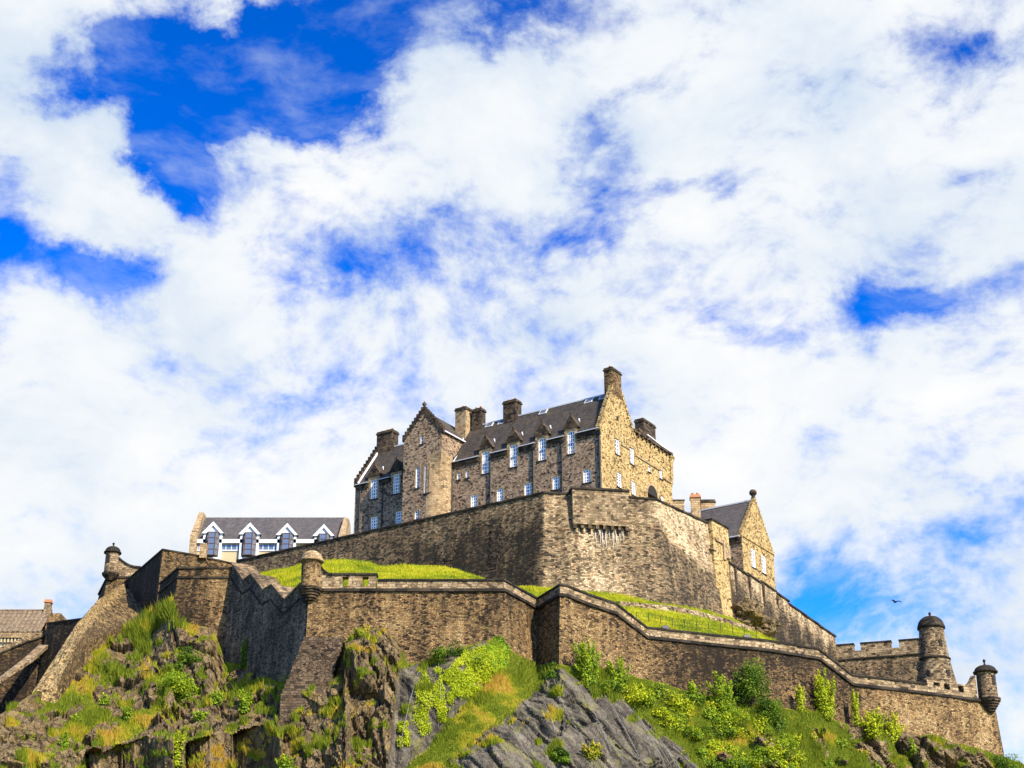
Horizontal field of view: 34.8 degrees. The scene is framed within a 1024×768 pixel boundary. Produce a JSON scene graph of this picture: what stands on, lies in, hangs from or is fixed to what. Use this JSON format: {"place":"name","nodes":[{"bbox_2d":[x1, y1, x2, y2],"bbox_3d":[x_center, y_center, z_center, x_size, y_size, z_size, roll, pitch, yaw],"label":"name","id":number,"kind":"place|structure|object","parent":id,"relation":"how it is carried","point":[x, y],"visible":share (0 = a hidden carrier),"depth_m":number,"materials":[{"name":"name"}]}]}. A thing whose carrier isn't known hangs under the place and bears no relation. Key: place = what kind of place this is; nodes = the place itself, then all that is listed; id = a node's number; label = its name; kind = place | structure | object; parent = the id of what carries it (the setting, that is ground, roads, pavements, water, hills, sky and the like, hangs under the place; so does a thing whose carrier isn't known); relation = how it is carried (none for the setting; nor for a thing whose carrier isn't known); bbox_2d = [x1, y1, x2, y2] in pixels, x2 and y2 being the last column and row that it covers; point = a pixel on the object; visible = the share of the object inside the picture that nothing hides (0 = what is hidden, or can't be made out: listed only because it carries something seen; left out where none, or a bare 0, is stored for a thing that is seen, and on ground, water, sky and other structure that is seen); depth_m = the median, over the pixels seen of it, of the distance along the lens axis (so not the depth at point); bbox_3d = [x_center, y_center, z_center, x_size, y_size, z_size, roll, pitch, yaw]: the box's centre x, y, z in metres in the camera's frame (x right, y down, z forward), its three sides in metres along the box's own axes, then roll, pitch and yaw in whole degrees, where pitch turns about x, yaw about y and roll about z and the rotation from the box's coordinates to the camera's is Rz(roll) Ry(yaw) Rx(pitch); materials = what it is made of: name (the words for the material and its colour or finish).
{"place":"outdoors","nodes":[
{"label":"outdoors","id":0,"kind":"place"},
{"bbox_2d":[0,599,66,646],"bbox_3d":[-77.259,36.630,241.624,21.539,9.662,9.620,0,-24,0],"label":"stone tiled house","id":1,"kind":"structure","parent":0,"point":[16,624],"depth_m":240.09,"materials":[{"name":"tile"}]},
{"bbox_2d":[189,512,350,562],"bbox_3d":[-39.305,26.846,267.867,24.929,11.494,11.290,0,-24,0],"label":"white dormer building","id":2,"kind":"structure","parent":0,"point":[231,539],"depth_m":263.84,"materials":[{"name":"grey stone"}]},
{"bbox_2d":[222,545,239,550],"bbox_3d":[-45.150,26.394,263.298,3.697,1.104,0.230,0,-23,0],"label":"strip window","id":3,"kind":"structure","parent":2,"relation":"in","point":[224,547],"depth_m":263.28,"materials":[{"name":"blue glass"}]},
{"bbox_2d":[259,545,276,550],"bbox_3d":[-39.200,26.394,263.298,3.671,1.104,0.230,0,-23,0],"label":"strip window","id":4,"kind":"structure","parent":2,"relation":"in","point":[261,547],"depth_m":263.28,"materials":[{"name":"blue glass"}]},
{"bbox_2d":[0,609,993,767],"bbox_3d":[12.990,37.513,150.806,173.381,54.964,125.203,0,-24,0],"label":"castle rock","id":5,"kind":"object","parent":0,"point":[382,687],"visible":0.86,"depth_m":156.39,"materials":[{"name":"grey stone"}]},
{"bbox_2d":[0,630,47,713],"bbox_3d":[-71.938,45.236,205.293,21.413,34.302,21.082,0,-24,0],"label":"wall","id":6,"kind":"structure","parent":5,"relation":"on","point":[20,661],"depth_m":216.03,"materials":[{"name":"stone"}]},
{"bbox_2d":[37,618,81,683],"bbox_3d":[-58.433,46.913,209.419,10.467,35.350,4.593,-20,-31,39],"label":"corner wall","id":7,"kind":"structure","parent":5,"relation":"on","point":[57,634],"depth_m":215.86,"materials":[{"name":"stone"}]},
{"bbox_2d":[58,731,70,747],"bbox_3d":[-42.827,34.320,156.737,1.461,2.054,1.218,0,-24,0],"label":"leafy tussock","id":8,"kind":"object","parent":5,"relation":"on","point":[65,742],"visible":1,"depth_m":156.64,"materials":[{"name":"green plant"}]},
{"bbox_2d":[32,582,143,702],"bbox_3d":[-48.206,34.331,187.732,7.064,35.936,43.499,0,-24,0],"label":"sloping buttress wall","id":9,"kind":"structure","parent":5,"relation":"on","point":[104,616],"depth_m":183.10,"materials":[{"name":"stone"}]},
{"bbox_2d":[98,543,140,599],"bbox_3d":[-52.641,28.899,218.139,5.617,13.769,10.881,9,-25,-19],"label":"corner turret","id":10,"kind":"object","parent":9,"relation":"on","point":[118,571],"visible":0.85,"depth_m":215.71,"materials":[{"name":"stone"}]},
{"bbox_2d":[98,692,110,705],"bbox_3d":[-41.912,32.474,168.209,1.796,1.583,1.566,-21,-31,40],"label":"leafy tussock","id":11,"kind":"object","parent":5,"relation":"on","point":[104,700],"visible":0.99,"depth_m":167.98,"materials":[{"name":"green plant"}]},
{"bbox_2d":[121,705,133,720],"bbox_3d":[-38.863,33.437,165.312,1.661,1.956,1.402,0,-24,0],"label":"leafy tussock","id":12,"kind":"object","parent":5,"relation":"on","point":[127,713],"visible":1,"depth_m":165.08,"materials":[{"name":"green plant"}]},
{"bbox_2d":[121,543,231,610],"bbox_3d":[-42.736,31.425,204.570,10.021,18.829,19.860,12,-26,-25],"label":"wall","id":13,"kind":"structure","parent":5,"relation":"on","point":[144,580],"depth_m":200.28,"materials":[{"name":"stone"}]},
{"bbox_2d":[155,669,200,703],"bbox_3d":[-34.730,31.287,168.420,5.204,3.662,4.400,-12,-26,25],"label":"shrub","id":14,"kind":"object","parent":5,"relation":"on","point":[179,684],"visible":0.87,"depth_m":167.69,"materials":[{"name":"green plant"}]},
{"bbox_2d":[173,729,186,767],"bbox_3d":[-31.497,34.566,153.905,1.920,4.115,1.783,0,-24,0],"label":"shrub","id":15,"kind":"object","parent":5,"relation":"on","point":[177,753],"visible":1,"depth_m":153.51,"materials":[{"name":"green plant"}]},
{"bbox_2d":[172,643,203,670],"bbox_3d":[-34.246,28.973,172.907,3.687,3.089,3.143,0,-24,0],"label":"shrub","id":16,"kind":"object","parent":5,"relation":"on","point":[185,656],"visible":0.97,"depth_m":172.43,"materials":[{"name":"green plant"}]},
{"bbox_2d":[157,567,231,646],"bbox_3d":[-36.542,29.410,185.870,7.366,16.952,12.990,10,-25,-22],"label":"bastion","id":17,"kind":"object","parent":5,"relation":"on","point":[201,594],"visible":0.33,"depth_m":183.91,"materials":[{"name":"stone"}]},
{"bbox_2d":[190,710,208,721],"bbox_3d":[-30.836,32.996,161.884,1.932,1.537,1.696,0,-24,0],"label":"leafy tussock","id":18,"kind":"object","parent":5,"relation":"on","point":[198,716],"visible":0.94,"depth_m":161.67,"materials":[{"name":"green plant"}]},
{"bbox_2d":[208,690,224,706],"bbox_3d":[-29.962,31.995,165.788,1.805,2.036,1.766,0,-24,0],"label":"leafy tussock","id":19,"kind":"object","parent":5,"relation":"on","point":[218,697],"visible":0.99,"depth_m":165.62,"materials":[{"name":"green plant"}]},
{"bbox_2d":[238,687,252,715],"bbox_3d":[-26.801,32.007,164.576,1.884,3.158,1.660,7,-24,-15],"label":"shrub","id":20,"kind":"object","parent":5,"relation":"on","point":[244,702],"visible":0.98,"depth_m":164.19,"materials":[{"name":"green plant"}]},
{"bbox_2d":[223,562,307,682],"bbox_3d":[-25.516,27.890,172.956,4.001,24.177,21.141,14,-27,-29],"label":"zigzag flank wall","id":21,"kind":"structure","parent":5,"relation":"on","point":[266,616],"depth_m":173.46,"materials":[{"name":"stone"}]},
{"bbox_2d":[237,636,247,669],"bbox_3d":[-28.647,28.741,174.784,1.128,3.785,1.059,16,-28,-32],"label":"shrub","id":22,"kind":"object","parent":21,"relation":"attached to","point":[243,651],"visible":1,"depth_m":174.60,"materials":[{"name":"green plant"}]},
{"bbox_2d":[274,754,296,767],"bbox_3d":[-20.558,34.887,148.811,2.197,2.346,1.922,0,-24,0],"label":"shrub","id":23,"kind":"object","parent":5,"relation":"on","point":[286,762],"visible":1,"depth_m":148.65,"materials":[{"name":"green plant"}]},
{"bbox_2d":[279,637,343,726],"bbox_3d":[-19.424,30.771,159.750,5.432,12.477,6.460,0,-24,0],"label":"stepped buttress","id":24,"kind":"structure","parent":5,"relation":"on","point":[316,662],"depth_m":159.03,"materials":[{"name":"brown stone"}]},
{"bbox_2d":[351,624,370,638],"bbox_3d":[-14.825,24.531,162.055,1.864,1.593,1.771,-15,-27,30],"label":"shrub","id":25,"kind":"object","parent":5,"relation":"on","point":[359,631],"visible":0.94,"depth_m":161.75,"materials":[{"name":"green plant"}]},
{"bbox_2d":[396,720,410,747],"bbox_3d":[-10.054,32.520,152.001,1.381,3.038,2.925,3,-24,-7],"label":"ivy","id":26,"kind":"object","parent":5,"relation":"attached to","point":[406,734],"visible":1,"depth_m":151.46,"materials":[{"name":"green plant"}]},
{"bbox_2d":[412,666,454,736],"bbox_3d":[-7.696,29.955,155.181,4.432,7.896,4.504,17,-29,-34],"label":"ivy","id":27,"kind":"object","parent":5,"relation":"attached to","point":[441,707],"visible":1,"depth_m":154.40,"materials":[{"name":"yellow plant"}]},
{"bbox_2d":[428,639,466,659],"bbox_3d":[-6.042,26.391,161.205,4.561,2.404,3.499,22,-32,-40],"label":"shrub","id":28,"kind":"object","parent":5,"relation":"on","point":[439,652],"visible":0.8,"depth_m":160.54,"materials":[{"name":"green plant"}]},
{"bbox_2d":[449,641,506,698],"bbox_3d":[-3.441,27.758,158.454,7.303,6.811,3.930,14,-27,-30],"label":"ivy","id":29,"kind":"object","parent":5,"relation":"attached to","point":[462,679],"visible":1,"depth_m":156.97,"materials":[{"name":"yellow plant"}]},
{"bbox_2d":[484,635,510,669],"bbox_3d":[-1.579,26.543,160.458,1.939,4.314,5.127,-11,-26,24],"label":"ivy","id":30,"kind":"object","parent":5,"relation":"attached to","point":[504,645],"visible":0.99,"depth_m":160.89,"materials":[{"name":"green plant"}]},
{"bbox_2d":[0,593,1023,767],"bbox_3d":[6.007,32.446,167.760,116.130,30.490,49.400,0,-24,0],"label":"wild grass","id":31,"kind":"structure","parent":5,"relation":"on","point":[138,632],"depth_m":162.22,"materials":[{"name":"green plant"}]},
{"bbox_2d":[551,745,570,764],"bbox_3d":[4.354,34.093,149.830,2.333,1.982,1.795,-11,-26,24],"label":"shrub","id":32,"kind":"object","parent":5,"relation":"on","point":[559,753],"visible":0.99,"depth_m":149.42,"materials":[{"name":"green plant"}]},
{"bbox_2d":[571,636,600,688],"bbox_3d":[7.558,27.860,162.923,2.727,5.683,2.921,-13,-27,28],"label":"shrub","id":33,"kind":"object","parent":5,"relation":"on","point":[587,667],"visible":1,"depth_m":162.52,"materials":[{"name":"green plant"}]},
{"bbox_2d":[581,740,602,761],"bbox_3d":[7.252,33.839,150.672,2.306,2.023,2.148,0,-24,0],"label":"shrub","id":34,"kind":"object","parent":5,"relation":"on","point":[592,750],"visible":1,"depth_m":150.36,"materials":[{"name":"yellow plant"}]},
{"bbox_2d":[591,676,624,692],"bbox_3d":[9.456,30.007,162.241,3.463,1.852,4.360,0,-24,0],"label":"scrub bush","id":35,"kind":"object","parent":5,"relation":"on","point":[616,684],"visible":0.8,"depth_m":161.43,"materials":[{"name":"green plant"}]},
{"bbox_2d":[605,656,630,691],"bbox_3d":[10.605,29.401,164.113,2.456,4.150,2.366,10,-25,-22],"label":"shrub","id":36,"kind":"object","parent":5,"relation":"on","point":[621,677],"visible":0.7,"depth_m":163.97,"materials":[{"name":"green plant"}]},
{"bbox_2d":[622,684,656,703],"bbox_3d":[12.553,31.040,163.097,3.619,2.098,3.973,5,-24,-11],"label":"scrub bush","id":37,"kind":"object","parent":5,"relation":"on","point":[639,696],"visible":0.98,"depth_m":162.36,"materials":[{"name":"green plant"}]},
{"bbox_2d":[637,691,659,708],"bbox_3d":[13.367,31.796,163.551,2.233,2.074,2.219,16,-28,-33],"label":"scrub bush","id":38,"kind":"object","parent":5,"relation":"on","point":[648,704],"visible":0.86,"depth_m":163.14,"materials":[{"name":"green plant"}]},
{"bbox_2d":[298,546,1003,755],"bbox_3d":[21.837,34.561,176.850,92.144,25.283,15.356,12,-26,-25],"label":"curtain wall","id":39,"kind":"structure","parent":5,"relation":"on","point":[418,619],"depth_m":168.79,"materials":[{"name":"stone"}]},
{"bbox_2d":[542,662,557,678],"bbox_3d":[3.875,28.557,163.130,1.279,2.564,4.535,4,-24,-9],"label":"ivy","id":40,"kind":"object","parent":39,"relation":"attached to","point":[552,673],"visible":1,"depth_m":163.02,"materials":[{"name":"green plant"}]},
{"bbox_2d":[648,682,673,698],"bbox_3d":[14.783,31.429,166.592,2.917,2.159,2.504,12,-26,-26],"label":"scrub bush","id":41,"kind":"object","parent":5,"relation":"on","point":[659,692],"visible":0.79,"depth_m":166.13,"materials":[{"name":"green plant"}]},
{"bbox_2d":[652,706,671,716],"bbox_3d":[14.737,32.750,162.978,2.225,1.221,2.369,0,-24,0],"label":"scrub bush","id":42,"kind":"object","parent":5,"relation":"on","point":[660,712],"visible":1,"depth_m":162.39,"materials":[{"name":"green plant"}]},
{"bbox_2d":[657,714,682,723],"bbox_3d":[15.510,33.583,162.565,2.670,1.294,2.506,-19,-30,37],"label":"scrub bush","id":43,"kind":"object","parent":5,"relation":"on","point":[669,719],"visible":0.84,"depth_m":161.97,"materials":[{"name":"green plant"}]},
{"bbox_2d":[658,718,684,734],"bbox_3d":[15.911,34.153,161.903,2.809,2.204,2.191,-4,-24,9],"label":"scrub bush","id":44,"kind":"object","parent":5,"relation":"on","point":[676,725],"visible":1,"depth_m":161.51,"materials":[{"name":"green plant"}]},
{"bbox_2d":[664,691,687,706],"bbox_3d":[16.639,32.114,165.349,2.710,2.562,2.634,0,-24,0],"label":"scrub bush","id":45,"kind":"object","parent":5,"relation":"on","point":[672,699],"visible":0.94,"depth_m":165.17,"materials":[{"name":"green plant"}]},
{"bbox_2d":[667,700,687,712],"bbox_3d":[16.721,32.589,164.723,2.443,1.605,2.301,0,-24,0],"label":"scrub bush","id":46,"kind":"object","parent":5,"relation":"on","point":[676,708],"visible":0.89,"depth_m":164.18,"materials":[{"name":"green plant"}]},
{"bbox_2d":[666,695,694,715],"bbox_3d":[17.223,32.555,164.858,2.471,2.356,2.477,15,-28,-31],"label":"scrub bush","id":47,"kind":"object","parent":5,"relation":"on","point":[689,702],"visible":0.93,"depth_m":164.69,"materials":[{"name":"green plant"}]},
{"bbox_2d":[682,681,706,706],"bbox_3d":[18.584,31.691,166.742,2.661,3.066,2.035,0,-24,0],"label":"shrub","id":48,"kind":"object","parent":5,"relation":"on","point":[693,690],"visible":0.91,"depth_m":166.61,"materials":[{"name":"green plant"}]},
{"bbox_2d":[696,746,709,757],"bbox_3d":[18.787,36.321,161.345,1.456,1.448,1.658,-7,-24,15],"label":"scrub bush","id":49,"kind":"object","parent":5,"relation":"on","point":[703,751],"visible":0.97,"depth_m":161.01,"materials":[{"name":"green plant"}]},
{"bbox_2d":[702,707,719,721],"bbox_3d":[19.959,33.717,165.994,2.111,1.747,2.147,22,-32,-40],"label":"scrub bush","id":50,"kind":"object","parent":5,"relation":"on","point":[711,714],"visible":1,"depth_m":165.65,"materials":[{"name":"green plant"}]},
{"bbox_2d":[701,725,725,738],"bbox_3d":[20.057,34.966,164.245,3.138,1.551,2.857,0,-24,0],"label":"scrub bush","id":51,"kind":"object","parent":5,"relation":"on","point":[717,733],"visible":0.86,"depth_m":163.79,"materials":[{"name":"green plant"}]},
{"bbox_2d":[703,755,723,767],"bbox_3d":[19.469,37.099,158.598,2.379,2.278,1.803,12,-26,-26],"label":"scrub bush","id":52,"kind":"object","parent":5,"relation":"on","point":[707,763],"visible":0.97,"depth_m":158.41,"materials":[{"name":"green plant"}]},
{"bbox_2d":[707,739,723,749],"bbox_3d":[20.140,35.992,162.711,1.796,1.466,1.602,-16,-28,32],"label":"scrub bush","id":53,"kind":"object","parent":5,"relation":"on","point":[714,744],"visible":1,"depth_m":162.53,"materials":[{"name":"green plant"}]},
{"bbox_2d":[711,712,731,726],"bbox_3d":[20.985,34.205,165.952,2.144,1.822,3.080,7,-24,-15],"label":"scrub bush","id":54,"kind":"object","parent":5,"relation":"on","point":[720,716],"visible":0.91,"depth_m":165.27,"materials":[{"name":"green plant"}]},
{"bbox_2d":[706,670,738,711],"bbox_3d":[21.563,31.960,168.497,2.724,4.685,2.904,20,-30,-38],"label":"shrub","id":55,"kind":"object","parent":5,"relation":"on","point":[723,690],"visible":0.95,"depth_m":168.22,"materials":[{"name":"green plant"}]},
{"bbox_2d":[714,755,749,767],"bbox_3d":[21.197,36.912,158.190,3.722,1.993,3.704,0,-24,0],"label":"scrub bush","id":56,"kind":"object","parent":5,"relation":"on","point":[733,761],"visible":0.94,"depth_m":157.72,"materials":[{"name":"green plant"}]},
{"bbox_2d":[722,711,743,723],"bbox_3d":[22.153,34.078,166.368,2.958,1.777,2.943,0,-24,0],"label":"scrub bush","id":57,"kind":"object","parent":5,"relation":"on","point":[733,719],"visible":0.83,"depth_m":165.38,"materials":[{"name":"green plant"}]},
{"bbox_2d":[723,707,750,720],"bbox_3d":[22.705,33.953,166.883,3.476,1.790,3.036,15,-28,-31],"label":"scrub bush","id":58,"kind":"object","parent":5,"relation":"on","point":[736,714],"visible":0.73,"depth_m":166.50,"materials":[{"name":"green plant"}]},
{"bbox_2d":[728,657,771,706],"bbox_3d":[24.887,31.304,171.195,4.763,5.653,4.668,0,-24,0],"label":"shrub","id":59,"kind":"object","parent":5,"relation":"on","point":[751,681],"visible":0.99,"depth_m":170.11,"materials":[{"name":"green plant"}]},
{"bbox_2d":[750,744,768,754],"bbox_3d":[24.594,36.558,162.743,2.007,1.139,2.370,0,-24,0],"label":"scrub bush","id":60,"kind":"object","parent":5,"relation":"on","point":[760,749],"visible":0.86,"depth_m":162.08,"materials":[{"name":"green plant"}]},
{"bbox_2d":[743,750,778,766],"bbox_3d":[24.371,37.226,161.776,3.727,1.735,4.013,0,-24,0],"label":"scrub bush","id":61,"kind":"object","parent":5,"relation":"on","point":[759,760],"visible":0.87,"depth_m":160.78,"materials":[{"name":"green plant"}]},
{"bbox_2d":[748,696,783,723],"bbox_3d":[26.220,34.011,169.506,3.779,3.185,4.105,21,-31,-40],"label":"shrub","id":62,"kind":"object","parent":5,"relation":"on","point":[772,704],"visible":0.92,"depth_m":168.62,"materials":[{"name":"green plant"}]},
{"bbox_2d":[765,746,783,758],"bbox_3d":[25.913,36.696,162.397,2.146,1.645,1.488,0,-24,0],"label":"scrub bush","id":63,"kind":"object","parent":5,"relation":"on","point":[775,753],"visible":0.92,"depth_m":162.13,"materials":[{"name":"green plant"}]},
{"bbox_2d":[763,739,789,758],"bbox_3d":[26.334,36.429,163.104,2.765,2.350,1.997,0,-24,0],"label":"scrub bush","id":64,"kind":"object","parent":5,"relation":"on","point":[781,746],"visible":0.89,"depth_m":163.03,"materials":[{"name":"green plant"}]},
{"bbox_2d":[772,715,788,732],"bbox_3d":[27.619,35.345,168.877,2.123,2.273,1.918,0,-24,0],"label":"scrub bush","id":65,"kind":"object","parent":5,"relation":"on","point":[780,722],"visible":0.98,"depth_m":168.62,"materials":[{"name":"green plant"}]},
{"bbox_2d":[794,684,807,714],"bbox_3d":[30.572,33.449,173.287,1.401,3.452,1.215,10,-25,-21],"label":"shrub","id":66,"kind":"object","parent":5,"relation":"on","point":[798,696],"visible":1,"depth_m":173.10,"materials":[{"name":"green plant"}]},
{"bbox_2d":[791,750,811,764],"bbox_3d":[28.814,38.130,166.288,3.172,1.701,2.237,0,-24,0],"label":"scrub bush","id":67,"kind":"object","parent":5,"relation":"on","point":[798,757],"visible":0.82,"depth_m":165.84,"materials":[{"name":"green plant"}]},
{"bbox_2d":[813,668,837,722],"bbox_3d":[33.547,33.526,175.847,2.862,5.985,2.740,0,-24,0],"label":"shrub","id":68,"kind":"object","parent":5,"relation":"on","point":[825,700],"visible":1,"depth_m":175.22,"materials":[{"name":"green plant"}]},
{"bbox_2d":[850,689,862,728],"bbox_3d":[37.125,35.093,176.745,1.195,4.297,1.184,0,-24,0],"label":"shrub","id":69,"kind":"object","parent":5,"relation":"on","point":[855,707],"visible":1,"depth_m":176.70,"materials":[{"name":"green plant"}]},
{"bbox_2d":[858,705,883,739],"bbox_3d":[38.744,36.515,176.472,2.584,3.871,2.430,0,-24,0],"label":"shrub","id":70,"kind":"object","parent":5,"relation":"on","point":[872,727],"visible":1,"depth_m":175.89,"materials":[{"name":"green plant"}]},
{"bbox_2d":[878,710,905,747],"bbox_3d":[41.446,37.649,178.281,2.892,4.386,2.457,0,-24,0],"label":"shrub","id":71,"kind":"object","parent":5,"relation":"on","point":[891,730],"visible":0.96,"depth_m":177.94,"materials":[{"name":"green plant"}]},
{"bbox_2d":[836,612,956,683],"bbox_3d":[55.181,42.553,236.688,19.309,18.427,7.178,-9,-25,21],"label":"round towered bastion","id":72,"kind":"object","parent":5,"relation":"on","point":[924,656],"visible":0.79,"depth_m":235.81,"materials":[{"name":"stone"}]},
{"bbox_2d":[991,753,1022,767],"bbox_3d":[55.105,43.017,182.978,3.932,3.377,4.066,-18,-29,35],"label":"shrub","id":73,"kind":"object","parent":5,"relation":"on","point":[1003,762],"visible":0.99,"depth_m":182.74,"materials":[{"name":"green plant"}]},
{"bbox_2d":[0,0,1023,763],"label":"sky","id":74,"kind":"structure","parent":0,"point":[244,244],"materials":[{"name":"white"}]},
{"bbox_2d":[354,366,674,532],"bbox_3d":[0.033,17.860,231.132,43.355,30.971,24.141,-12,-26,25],"label":"gabled barrack building","id":75,"kind":"structure","parent":0,"point":[432,465],"depth_m":224.63,"materials":[{"name":"brown stone"}]},
{"bbox_2d":[369,479,378,500],"bbox_3d":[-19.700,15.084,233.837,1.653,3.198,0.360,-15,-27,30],"label":"window","id":76,"kind":"structure","parent":75,"relation":"in","point":[374,484],"depth_m":233.88,"materials":[{"name":"blue glass"}]},
{"bbox_2d":[369,515,378,529],"bbox_3d":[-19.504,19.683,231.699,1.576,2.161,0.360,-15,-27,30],"label":"window","id":77,"kind":"structure","parent":75,"relation":"in","point":[374,520],"depth_m":231.83,"materials":[{"name":"blue glass"}]},
{"bbox_2d":[391,473,400,495],"bbox_3d":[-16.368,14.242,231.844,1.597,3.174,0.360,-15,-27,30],"label":"window","id":78,"kind":"structure","parent":75,"relation":"in","point":[396,484],"depth_m":231.89,"materials":[{"name":"blue glass"}]},
{"bbox_2d":[394,509,401,524],"bbox_3d":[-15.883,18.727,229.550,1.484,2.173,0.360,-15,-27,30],"label":"window","id":79,"kind":"structure","parent":75,"relation":"in","point":[398,514],"depth_m":229.69,"materials":[{"name":"blue glass"}]},
{"bbox_2d":[414,465,420,489],"bbox_3d":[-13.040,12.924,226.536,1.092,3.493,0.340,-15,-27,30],"label":"window","id":80,"kind":"structure","parent":75,"relation":"in","point":[417,471],"depth_m":226.63,"materials":[{"name":"glass"}]},
{"bbox_2d":[423,462,429,494],"bbox_3d":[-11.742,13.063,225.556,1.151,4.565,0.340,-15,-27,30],"label":"window","id":81,"kind":"structure","parent":75,"relation":"in","point":[424,465],"depth_m":225.69,"materials":[{"name":"white glass"}]},
{"bbox_2d":[469,492,477,507],"bbox_3d":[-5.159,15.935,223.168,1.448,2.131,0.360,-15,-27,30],"label":"window","id":82,"kind":"structure","parent":75,"relation":"in","point":[474,498],"depth_m":223.30,"materials":[{"name":"blue glass"}]},
{"bbox_2d":[480,451,489,474],"bbox_3d":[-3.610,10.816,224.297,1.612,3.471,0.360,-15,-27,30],"label":"window","id":83,"kind":"structure","parent":75,"relation":"in","point":[484,462],"depth_m":224.37,"materials":[{"name":"glass"}]},
{"bbox_2d":[495,487,503,501],"bbox_3d":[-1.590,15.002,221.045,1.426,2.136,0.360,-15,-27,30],"label":"window","id":84,"kind":"structure","parent":75,"relation":"in","point":[499,493],"depth_m":221.21,"materials":[{"name":"blue glass"}]},
{"bbox_2d":[508,444,517,468],"bbox_3d":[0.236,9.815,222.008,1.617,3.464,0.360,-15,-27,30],"label":"window","id":85,"kind":"structure","parent":75,"relation":"in","point":[513,452],"depth_m":222.08,"materials":[{"name":"glass"}]},
{"bbox_2d":[523,481,531,495],"bbox_3d":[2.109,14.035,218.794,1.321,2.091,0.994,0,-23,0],"label":"window","id":86,"kind":"structure","parent":75,"relation":"in","point":[527,488],"depth_m":218.96,"materials":[{"name":"glass"}]},
{"bbox_2d":[537,437,546,462],"bbox_3d":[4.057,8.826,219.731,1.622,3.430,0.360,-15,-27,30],"label":"window","id":87,"kind":"structure","parent":75,"relation":"in","point":[542,443],"depth_m":219.73,"materials":[{"name":"glass"}]},
{"bbox_2d":[551,474,560,490],"bbox_3d":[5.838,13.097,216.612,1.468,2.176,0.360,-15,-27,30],"label":"window","id":88,"kind":"structure","parent":75,"relation":"in","point":[556,480],"depth_m":216.67,"materials":[{"name":"glass"}]},
{"bbox_2d":[566,431,575,455],"bbox_3d":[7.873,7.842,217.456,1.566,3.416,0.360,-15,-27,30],"label":"window","id":89,"kind":"structure","parent":75,"relation":"in","point":[571,437],"depth_m":217.41,"materials":[{"name":"glass"}]},
{"bbox_2d":[582,467,591,484],"bbox_3d":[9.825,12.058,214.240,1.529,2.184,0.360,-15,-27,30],"label":"window","id":90,"kind":"structure","parent":75,"relation":"in","point":[586,474],"depth_m":214.30,"materials":[{"name":"glass"}]},
{"bbox_2d":[629,443,634,466],"bbox_3d":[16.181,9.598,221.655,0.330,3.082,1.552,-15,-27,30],"label":"window","id":91,"kind":"structure","parent":75,"relation":"in","point":[631,459],"depth_m":221.75,"materials":[{"name":"white glass"}]},
{"bbox_2d":[260,557,776,640],"bbox_3d":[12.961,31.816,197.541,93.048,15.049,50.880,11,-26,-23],"label":"grass bank","id":92,"kind":"structure","parent":0,"point":[602,596],"depth_m":187.99,"materials":[{"name":"green plant"}]},
{"bbox_2d":[236,486,722,614],"bbox_3d":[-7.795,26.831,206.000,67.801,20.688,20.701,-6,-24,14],"label":"curtain wall","id":93,"kind":"structure","parent":92,"relation":"on","point":[609,540],"depth_m":199.34,"materials":[{"name":"stone"}]},
{"bbox_2d":[617,601,754,631],"bbox_3d":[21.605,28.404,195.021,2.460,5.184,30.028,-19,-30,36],"label":"retaining wall","id":94,"kind":"structure","parent":92,"relation":"on","point":[683,610],"depth_m":193.32,"materials":[{"name":"stone"}]},
{"bbox_2d":[636,612,756,637],"bbox_3d":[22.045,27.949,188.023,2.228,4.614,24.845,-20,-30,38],"label":"post and wire railing","id":95,"kind":"object","parent":92,"relation":"on","point":[696,624],"visible":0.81,"depth_m":184.95,"materials":[{"name":"black metal"}]},
{"bbox_2d":[704,518,732,616],"bbox_3d":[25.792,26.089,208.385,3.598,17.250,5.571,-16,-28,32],"label":"square pier tower","id":96,"kind":"structure","parent":92,"relation":"on","point":[719,544],"depth_m":208.61,"materials":[{"name":"stone"}]},
{"bbox_2d":[688,489,775,588],"bbox_3d":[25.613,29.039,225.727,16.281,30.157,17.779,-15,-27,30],"label":"steep gabled house","id":97,"kind":"structure","parent":92,"relation":"on","point":[751,551],"depth_m":227.42,"materials":[{"name":"stone"}]},
{"bbox_2d":[672,499,684,510],"bbox_3d":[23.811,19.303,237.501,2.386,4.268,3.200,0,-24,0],"label":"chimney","id":98,"kind":"object","parent":97,"relation":"on","point":[678,503],"visible":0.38,"depth_m":236.74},
{"bbox_2d":[750,548,756,569],"bbox_3d":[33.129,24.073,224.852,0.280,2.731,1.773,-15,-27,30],"label":"window","id":99,"kind":"structure","parent":97,"relation":"in","point":[752,553],"depth_m":225.03,"materials":[{"name":"white paint"}]},
{"bbox_2d":[760,554,766,575],"bbox_3d":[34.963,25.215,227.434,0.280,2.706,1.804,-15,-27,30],"label":"window","id":100,"kind":"structure","parent":97,"relation":"in","point":[763,559],"depth_m":227.57,"materials":[{"name":"white paint"}]},
{"bbox_2d":[731,598,763,627],"bbox_3d":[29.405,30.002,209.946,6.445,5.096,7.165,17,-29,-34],"label":"rock outcrop","id":101,"kind":"object","parent":92,"relation":"on","point":[748,611],"visible":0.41,"depth_m":207.57,"materials":[{"name":"brown stone"}]},
{"bbox_2d":[755,615,781,638],"bbox_3d":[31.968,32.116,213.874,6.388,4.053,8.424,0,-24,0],"label":"rock outcrop","id":102,"kind":"object","parent":92,"relation":"on","point":[767,626],"visible":0.29,"depth_m":211.13,"materials":[{"name":"brown stone"}]},
{"bbox_2d":[728,561,837,661],"bbox_3d":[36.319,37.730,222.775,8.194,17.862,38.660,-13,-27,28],"label":"stepped right wall","id":103,"kind":"structure","parent":92,"relation":"on","point":[799,626],"depth_m":222.42,"materials":[{"name":"stone"}]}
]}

